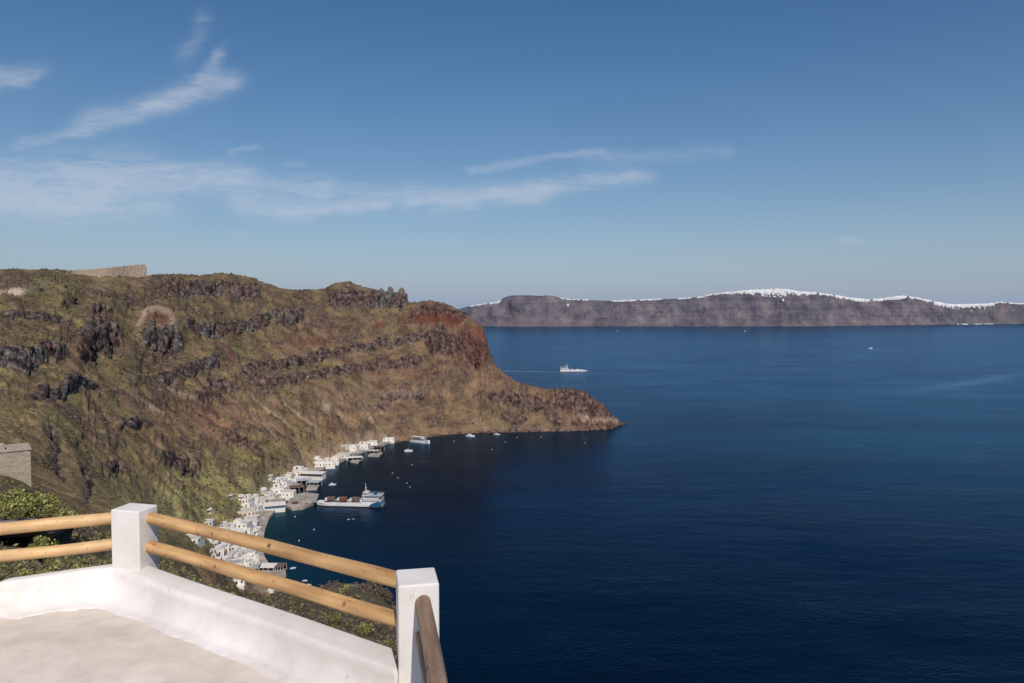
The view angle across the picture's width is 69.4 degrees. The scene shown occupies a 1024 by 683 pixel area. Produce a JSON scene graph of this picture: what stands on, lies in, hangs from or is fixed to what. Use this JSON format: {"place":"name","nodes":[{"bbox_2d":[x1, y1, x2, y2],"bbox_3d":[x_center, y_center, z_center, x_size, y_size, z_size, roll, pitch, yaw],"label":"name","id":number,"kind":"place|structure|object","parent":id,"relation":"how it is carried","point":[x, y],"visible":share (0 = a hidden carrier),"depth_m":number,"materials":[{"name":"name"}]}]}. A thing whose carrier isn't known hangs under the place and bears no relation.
{"place":"outdoors","nodes":[
{"label":"outdoors","id":0,"kind":"place"},
{"bbox_2d":[0,268,626,662],"bbox_3d":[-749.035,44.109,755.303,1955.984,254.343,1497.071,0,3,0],"label":"hillside","id":1,"kind":"structure","parent":0,"point":[470,356],"depth_m":751.31,"materials":[{"name":"brown stone"}]},
{"bbox_2d":[0,493,30,513],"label":"bush","id":2,"kind":"object","parent":1,"relation":"on","point":[15,503],"visible":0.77,"depth_m":28.43,"materials":[{"name":"green plant"}]},
{"bbox_2d":[0,443,31,486],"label":"stone hut","id":3,"kind":"object","parent":1,"relation":"on","point":[15,461],"visible":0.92,"depth_m":61.49,"materials":[{"name":"beige stone"}]},
{"bbox_2d":[13,568,39,575],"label":"shrub","id":4,"kind":"object","parent":1,"relation":"on","point":[27,572],"visible":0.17,"depth_m":11.21,"materials":[{"name":"green plant"}]},
{"bbox_2d":[0,487,58,517],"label":"bush","id":5,"kind":"object","parent":1,"relation":"on","point":[34,500],"visible":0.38,"depth_m":31.13,"materials":[{"name":"green plant"}]},
{"bbox_2d":[0,517,72,543],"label":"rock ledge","id":6,"kind":"object","parent":1,"relation":"on","point":[61,535],"visible":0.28,"depth_m":24.52,"materials":[{"name":"brown stone"}]},
{"bbox_2d":[0,508,27,519],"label":"bush","id":7,"kind":"object","parent":6,"relation":"on","point":[13,514],"visible":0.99,"depth_m":25.19,"materials":[{"name":"green plant"}]},
{"bbox_2d":[30,505,58,518],"bbox_3d":[-16.087,6.039,25.480,0.801,0.761,0.748,2,3,31],"label":"bush","id":8,"kind":"object","parent":6,"relation":"on","point":[41,512],"visible":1,"depth_m":25.34,"materials":[{"name":"green plant"}]},
{"bbox_2d":[27,535,58,565],"bbox_3d":[-9.350,4.162,14.719,0.490,0.639,0.646,0,3,0],"label":"shrub","id":9,"kind":"object","parent":1,"relation":"on","point":[39,542],"visible":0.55,"depth_m":14.69,"materials":[{"name":"green plant"}]},
{"bbox_2d":[39,564,64,572],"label":"shrub","id":10,"kind":"object","parent":1,"relation":"on","point":[50,567],"visible":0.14,"depth_m":11.63,"materials":[{"name":"green plant"}]},
{"bbox_2d":[53,507,77,516],"bbox_3d":[-18.648,7.432,30.318,1.535,1.317,1.791,-2,3,-34],"label":"bush","id":11,"kind":"object","parent":1,"relation":"on","point":[64,511],"visible":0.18,"depth_m":30.63,"materials":[{"name":"green plant"}]},
{"bbox_2d":[68,563,92,569],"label":"shrub","id":12,"kind":"object","parent":1,"relation":"on","point":[78,565],"visible":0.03,"depth_m":11.73,"materials":[{"name":"green plant"}]},
{"bbox_2d":[72,527,97,541],"bbox_3d":[-16.542,7.436,28.326,1.208,0.995,0.917,0,3,0],"label":"bush","id":13,"kind":"object","parent":1,"relation":"on","point":[82,534],"visible":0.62,"depth_m":28.30,"materials":[{"name":"brown plant"}]},
{"bbox_2d":[58,264,146,277],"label":"ruined wall","id":14,"kind":"structure","parent":1,"relation":"on","point":[136,271],"depth_m":869.77,"materials":[{"name":"beige stone"}]},
{"bbox_2d":[0,608,279,682],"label":"terrace floor","id":15,"kind":"structure","parent":1,"relation":"on","point":[94,645],"depth_m":3.71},
{"bbox_2d":[0,503,447,682],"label":"terrace railing","id":16,"kind":"object","parent":15,"relation":"on","point":[133,581],"visible":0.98,"depth_m":3.92,"materials":[{"name":"paint"}]},
{"bbox_2d":[186,534,204,546],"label":"harbour house","id":17,"kind":"structure","parent":1,"relation":"on","point":[199,541],"depth_m":386.11,"materials":[{"name":"white paint"}]},
{"bbox_2d":[0,479,395,658],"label":"slope herbs","id":18,"kind":"object","parent":1,"relation":"on","point":[60,563],"visible":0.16,"depth_m":24.32,"materials":[{"name":"green plant"}]},
{"bbox_2d":[0,476,396,665],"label":"dry scrub","id":19,"kind":"object","parent":1,"relation":"on","point":[32,566],"visible":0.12,"depth_m":27.90,"materials":[{"name":"green plant"}]},
{"bbox_2d":[204,518,214,525],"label":"harbour house","id":20,"kind":"structure","parent":1,"relation":"on","point":[211,522],"depth_m":482.51,"materials":[{"name":"white paint"}]},
{"bbox_2d":[214,546,222,551],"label":"annexe","id":21,"kind":"structure","parent":1,"relation":"on","point":[217,548],"depth_m":438.01,"materials":[{"name":"white paint"}]},
{"bbox_2d":[220,523,230,527],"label":"annexe","id":22,"kind":"structure","parent":1,"relation":"on","point":[225,525],"depth_m":498.12,"materials":[{"name":"white paint"}]},
{"bbox_2d":[222,555,230,561],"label":"annexe","id":23,"kind":"structure","parent":1,"relation":"on","point":[227,558],"depth_m":436.04,"materials":[{"name":"white paint"}]},
{"bbox_2d":[226,552,234,558],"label":"annexe","id":24,"kind":"structure","parent":1,"relation":"on","point":[231,554],"depth_m":447.10,"materials":[{"name":"white paint"}]},
{"bbox_2d":[231,558,241,564],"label":"harbour house","id":25,"kind":"structure","parent":1,"relation":"on","point":[238,561],"depth_m":439.94,"materials":[{"name":"white paint"}]},
{"bbox_2d":[230,545,245,556],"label":"harbour house","id":26,"kind":"structure","parent":1,"relation":"on","point":[242,551],"depth_m":458.46,"materials":[{"name":"white paint"}]},
{"bbox_2d":[233,578,246,589],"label":"harbour house","id":27,"kind":"structure","parent":1,"relation":"on","point":[240,584],"depth_m":395.20,"materials":[{"name":"white paint"}]},
{"bbox_2d":[238,494,243,499],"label":"harbour house","id":28,"kind":"structure","parent":1,"relation":"on","point":[240,496],"depth_m":559.52,"materials":[{"name":"white paint"}]},
{"bbox_2d":[238,520,252,530],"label":"harbour house","id":29,"kind":"structure","parent":1,"relation":"on","point":[245,524],"depth_m":507.42,"materials":[{"name":"white paint"}]},
{"bbox_2d":[237,507,256,522],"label":"harbour house","id":30,"kind":"structure","parent":1,"relation":"on","point":[248,513],"depth_m":528.95,"materials":[{"name":"white paint"}]},
{"bbox_2d":[239,494,254,506],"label":"harbour house","id":31,"kind":"structure","parent":1,"relation":"on","point":[250,498],"depth_m":561.29,"materials":[{"name":"white paint"}]},
{"bbox_2d":[242,558,251,565],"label":"harbour house","id":32,"kind":"structure","parent":1,"relation":"on","point":[249,561],"depth_m":447.01,"materials":[{"name":"white paint"}]},
{"bbox_2d":[243,529,254,534],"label":"harbour house","id":33,"kind":"structure","parent":1,"relation":"on","point":[248,531],"depth_m":497.51,"materials":[{"name":"white paint"}]},
{"bbox_2d":[256,504,262,512],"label":"harbour house","id":34,"kind":"structure","parent":1,"relation":"on","point":[259,508],"depth_m":573.47,"materials":[{"name":"white paint"}]},
{"bbox_2d":[260,487,266,495],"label":"harbour house","id":35,"kind":"structure","parent":1,"relation":"on","point":[263,490],"depth_m":610.82,"materials":[{"name":"white paint"}]},
{"bbox_2d":[260,498,267,506],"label":"harbour house","id":36,"kind":"structure","parent":1,"relation":"on","point":[263,500],"depth_m":589.66,"materials":[{"name":"white paint"}]},
{"bbox_2d":[265,491,275,500],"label":"harbour house","id":37,"kind":"structure","parent":1,"relation":"on","point":[269,494],"depth_m":614.35,"materials":[{"name":"white paint"}]},
{"bbox_2d":[268,474,273,480],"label":"harbour house","id":38,"kind":"structure","parent":1,"relation":"on","point":[271,476],"depth_m":645.64,"materials":[{"name":"white paint"}]},
{"bbox_2d":[0,268,542,596],"bbox_3d":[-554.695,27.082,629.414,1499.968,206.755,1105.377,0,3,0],"label":"hillside scrub","id":39,"kind":"object","parent":1,"relation":"on","point":[95,443],"visible":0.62,"depth_m":578.84,"materials":[{"name":"plant"}]},
{"bbox_2d":[272,483,283,494],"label":"harbour house","id":40,"kind":"structure","parent":1,"relation":"on","point":[277,488],"depth_m":632.95,"materials":[{"name":"white paint"}]},
{"bbox_2d":[280,479,291,487],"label":"harbour house","id":41,"kind":"structure","parent":1,"relation":"on","point":[287,482],"depth_m":655.42,"materials":[{"name":"white paint"}]},
{"bbox_2d":[285,472,293,478],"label":"harbour house","id":42,"kind":"structure","parent":1,"relation":"on","point":[290,475],"depth_m":677.80,"materials":[{"name":"white paint"}]},
{"bbox_2d":[292,466,308,475],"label":"harbour house","id":43,"kind":"structure","parent":1,"relation":"on","point":[297,470],"depth_m":697.59,"materials":[{"name":"white paint"}]},
{"bbox_2d":[1,272,609,593],"bbox_3d":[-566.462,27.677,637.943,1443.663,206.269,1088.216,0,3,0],"label":"loose boulders","id":44,"kind":"object","parent":1,"relation":"on","point":[239,385],"visible":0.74,"depth_m":780.79,"materials":[{"name":"brown stone"}]},
{"bbox_2d":[309,615,326,624],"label":"shrub","id":45,"kind":"object","parent":1,"relation":"on","point":[322,621],"visible":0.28,"depth_m":22.50,"materials":[{"name":"brown plant"}]},
{"bbox_2d":[322,609,341,626],"bbox_3d":[-6.497,10.026,26.429,0.819,0.862,0.967,0,3,0],"label":"shrub","id":46,"kind":"object","parent":1,"relation":"on","point":[334,618],"visible":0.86,"depth_m":26.27,"materials":[{"name":"green plant"}]},
{"bbox_2d":[339,583,350,593],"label":"shrub","id":47,"kind":"object","parent":1,"relation":"on","point":[344,587],"visible":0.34,"depth_m":37.64,"materials":[{"name":"green plant"}]},
{"bbox_2d":[341,444,349,449],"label":"annexe","id":48,"kind":"structure","parent":1,"relation":"on","point":[346,446],"depth_m":810.61,"materials":[{"name":"white paint"}]},
{"bbox_2d":[343,584,359,591],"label":"shrub","id":49,"kind":"object","parent":1,"relation":"on","point":[354,587],"visible":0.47,"depth_m":37.58,"materials":[{"name":"grey plant"}]},
{"bbox_2d":[354,622,373,634],"bbox_3d":[-5.374,10.463,26.573,0.802,0.711,0.607,-2,3,-38],"label":"shrub","id":50,"kind":"object","parent":1,"relation":"on","point":[365,628],"visible":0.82,"depth_m":26.53,"materials":[{"name":"green plant"}]},
{"bbox_2d":[358,581,383,590],"bbox_3d":[-7.172,12.585,37.696,1.089,0.956,1.337,1,3,16],"label":"shrub","id":51,"kind":"object","parent":1,"relation":"on","point":[370,586],"visible":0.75,"depth_m":37.40,"materials":[{"name":"brown plant"}]},
{"bbox_2d":[374,588,392,600],"bbox_3d":[-6.176,12.284,35.630,0.957,0.986,0.808,0,3,0],"label":"shrub","id":52,"kind":"object","parent":1,"relation":"on","point":[385,592],"visible":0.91,"depth_m":35.50,"materials":[{"name":"brown plant"}]},
{"bbox_2d":[382,437,394,442],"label":"harbour house","id":53,"kind":"structure","parent":1,"relation":"on","point":[390,439],"depth_m":878.73,"materials":[{"name":"white paint"}]},
{"bbox_2d":[384,638,395,651],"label":"shrub","id":54,"kind":"object","parent":1,"relation":"on","point":[389,643],"visible":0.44,"depth_m":24.44,"materials":[{"name":"green plant"}]},
{"bbox_2d":[387,286,393,293],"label":"rock pinnacle","id":55,"kind":"object","parent":1,"relation":"on","point":[390,290],"visible":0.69,"depth_m":1133.74,"materials":[{"name":"grey stone"}]},
{"bbox_2d":[398,287,405,294],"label":"rock pinnacle","id":56,"kind":"object","parent":1,"relation":"on","point":[401,291],"visible":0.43,"depth_m":1131.82,"materials":[{"name":"grey stone"}]},
{"bbox_2d":[256,442,390,572],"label":"quay","id":57,"kind":"structure","parent":0,"point":[266,516],"depth_m":574.84,"materials":[{"name":"concrete"}]},
{"bbox_2d":[246,549,256,559],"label":"harbour house","id":58,"kind":"structure","parent":57,"relation":"on","point":[251,552],"depth_m":465.47,"materials":[{"name":"white paint"}]},
{"bbox_2d":[248,563,261,569],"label":"harbour house","id":59,"kind":"structure","parent":57,"relation":"on","point":[254,566],"depth_m":445.09,"materials":[{"name":"white paint"}]},
{"bbox_2d":[252,526,261,535],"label":"harbour house","id":60,"kind":"structure","parent":57,"relation":"on","point":[257,530],"depth_m":518.67,"materials":[{"name":"white paint"}]},
{"bbox_2d":[264,501,285,512],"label":"harbour house","id":61,"kind":"structure","parent":57,"relation":"on","point":[278,506],"depth_m":580.41,"materials":[{"name":"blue paint"}]},
{"bbox_2d":[279,490,295,499],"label":"harbour house","id":62,"kind":"structure","parent":57,"relation":"on","point":[287,494],"depth_m":619.78,"materials":[{"name":"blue paint"}]},
{"bbox_2d":[290,485,303,489],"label":"harbour house","id":63,"kind":"structure","parent":57,"relation":"on","point":[297,487],"depth_m":645.61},
{"bbox_2d":[296,478,311,483],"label":"harbour house","id":64,"kind":"structure","parent":57,"relation":"on","point":[304,479],"depth_m":670.87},
{"bbox_2d":[299,471,326,479],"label":"harbour house","id":65,"kind":"structure","parent":57,"relation":"on","point":[317,475],"depth_m":688.92,"materials":[{"name":"white paint"}]},
{"bbox_2d":[314,459,325,467],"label":"harbour house","id":66,"kind":"structure","parent":57,"relation":"on","point":[319,462],"depth_m":738.50,"materials":[{"name":"white paint"}]},
{"bbox_2d":[324,458,334,468],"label":"harbour house","id":67,"kind":"structure","parent":57,"relation":"on","point":[329,463],"depth_m":740.06,"materials":[{"name":"white paint"}]},
{"bbox_2d":[331,455,339,464],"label":"harbour house","id":68,"kind":"structure","parent":57,"relation":"on","point":[336,458],"depth_m":757.10,"materials":[{"name":"white paint"}]},
{"bbox_2d":[336,453,351,459],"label":"harbour house","id":69,"kind":"structure","parent":57,"relation":"on","point":[343,455],"depth_m":782.41,"materials":[{"name":"white paint"}]},
{"bbox_2d":[350,444,359,451],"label":"harbour house","id":70,"kind":"structure","parent":57,"relation":"on","point":[355,447],"depth_m":816.80,"materials":[{"name":"white paint"}]},
{"bbox_2d":[357,441,369,449],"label":"harbour house","id":71,"kind":"structure","parent":57,"relation":"on","point":[362,444],"depth_m":830.74,"materials":[{"name":"white paint"}]},
{"bbox_2d":[366,440,377,444],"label":"harbour house","id":72,"kind":"structure","parent":57,"relation":"on","point":[372,442],"depth_m":855.08,"materials":[{"name":"white paint"}]},
{"bbox_2d":[373,446,383,448],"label":"harbour house","id":73,"kind":"structure","parent":57,"relation":"on","point":[378,447],"depth_m":834.51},
{"bbox_2d":[0,0,1023,308],"label":"sky","id":74,"kind":"structure","parent":0,"point":[459,154],"materials":[{"name":"blue"}]},
{"bbox_2d":[264,324,1023,682],"bbox_3d":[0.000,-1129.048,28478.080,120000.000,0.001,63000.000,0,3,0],"label":"sea","id":75,"kind":"structure","parent":0,"point":[782,504],"depth_m":571.19,"materials":[{"name":"liquid"}]},
{"bbox_2d":[270,567,285,576],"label":"jetty","id":76,"kind":"object","parent":75,"relation":"in","point":[282,573],"visible":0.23,"depth_m":442.77,"materials":[{"name":"concrete"}]},
{"bbox_2d":[259,563,277,571],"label":"harbour house","id":77,"kind":"structure","parent":76,"relation":"on","point":[268,565],"depth_m":446.81,"materials":[{"name":"white paint"}]},
{"bbox_2d":[275,563,286,570],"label":"harbour house","id":78,"kind":"structure","parent":76,"relation":"on","point":[281,565],"depth_m":448.56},
{"bbox_2d":[286,492,318,510],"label":"pier","id":79,"kind":"structure","parent":75,"relation":"in","point":[304,498],"depth_m":607.23,"materials":[{"name":"concrete"}]},
{"bbox_2d":[306,483,319,490],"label":"jetty","id":80,"kind":"object","parent":75,"relation":"in","point":[310,486],"visible":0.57,"depth_m":655.14,"materials":[{"name":"concrete"}]},
{"bbox_2d":[307,480,320,484],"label":"harbour house","id":81,"kind":"structure","parent":80,"relation":"on","point":[315,481],"depth_m":663.84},
{"bbox_2d":[311,483,384,507],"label":"car ferry","id":82,"kind":"object","parent":75,"relation":"on","point":[375,499],"visible":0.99,"depth_m":595.63,"materials":[{"name":"grey metal"}]},
{"bbox_2d":[325,496,334,501],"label":"truck","id":83,"kind":"object","parent":82,"relation":"on","point":[330,498],"visible":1,"depth_m":603.56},
{"bbox_2d":[337,496,346,501],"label":"truck","id":84,"kind":"object","parent":82,"relation":"on","point":[341,498],"visible":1,"depth_m":602.99,"materials":[{"name":"metal"}]},
{"bbox_2d":[349,497,359,501],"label":"truck","id":85,"kind":"object","parent":82,"relation":"on","point":[354,499],"visible":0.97,"depth_m":602.10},
{"bbox_2d":[350,457,363,463],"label":"jetty","id":86,"kind":"object","parent":75,"relation":"in","point":[356,461],"visible":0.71,"depth_m":768.45,"materials":[{"name":"concrete"}]},
{"bbox_2d":[348,456,361,459],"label":"harbour house","id":87,"kind":"structure","parent":86,"relation":"on","point":[353,457],"depth_m":774.66,"materials":[{"name":"white paint"}]},
{"bbox_2d":[368,452,382,456],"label":"jetty","id":88,"kind":"object","parent":75,"relation":"in","point":[376,454],"visible":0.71,"depth_m":799.92,"materials":[{"name":"concrete"}]},
{"bbox_2d":[366,449,379,452],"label":"harbour house","id":89,"kind":"structure","parent":88,"relation":"on","point":[371,451],"depth_m":811.03,"materials":[{"name":"white paint"}]},
{"bbox_2d":[410,433,429,443],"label":"excursion ship","id":90,"kind":"object","parent":75,"relation":"on","point":[422,439],"visible":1,"depth_m":879.05,"materials":[{"name":"grey metal"}]},
{"bbox_2d":[559,366,589,371],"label":"car ferry","id":91,"kind":"object","parent":75,"relation":"on","point":[564,369],"visible":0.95,"depth_m":1856.87,"materials":[{"name":"grey metal"}]},
{"bbox_2d":[458,289,1023,325],"bbox_3d":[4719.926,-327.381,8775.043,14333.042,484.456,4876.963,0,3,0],"label":"cliffs","id":92,"kind":"structure","parent":0,"point":[748,309],"depth_m":6690.19,"materials":[{"name":"grey stone"}]},
{"bbox_2d":[471,293,721,306],"bbox_3d":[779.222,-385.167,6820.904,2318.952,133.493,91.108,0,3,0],"label":"scattered village","id":93,"kind":"object","parent":92,"relation":"on","point":[619,300],"visible":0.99,"depth_m":6787.17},
{"bbox_2d":[722,289,833,296],"bbox_3d":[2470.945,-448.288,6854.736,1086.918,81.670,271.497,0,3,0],"label":"cliff top town","id":94,"kind":"object","parent":92,"relation":"on","point":[769,291],"visible":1,"depth_m":6770.55},
{"bbox_2d":[835,295,1023,310],"bbox_3d":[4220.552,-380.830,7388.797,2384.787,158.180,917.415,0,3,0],"label":"cliff top village","id":95,"kind":"object","parent":92,"relation":"on","point":[978,305],"visible":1,"depth_m":7390.47,"materials":[{"name":"white paint"}]}
]}

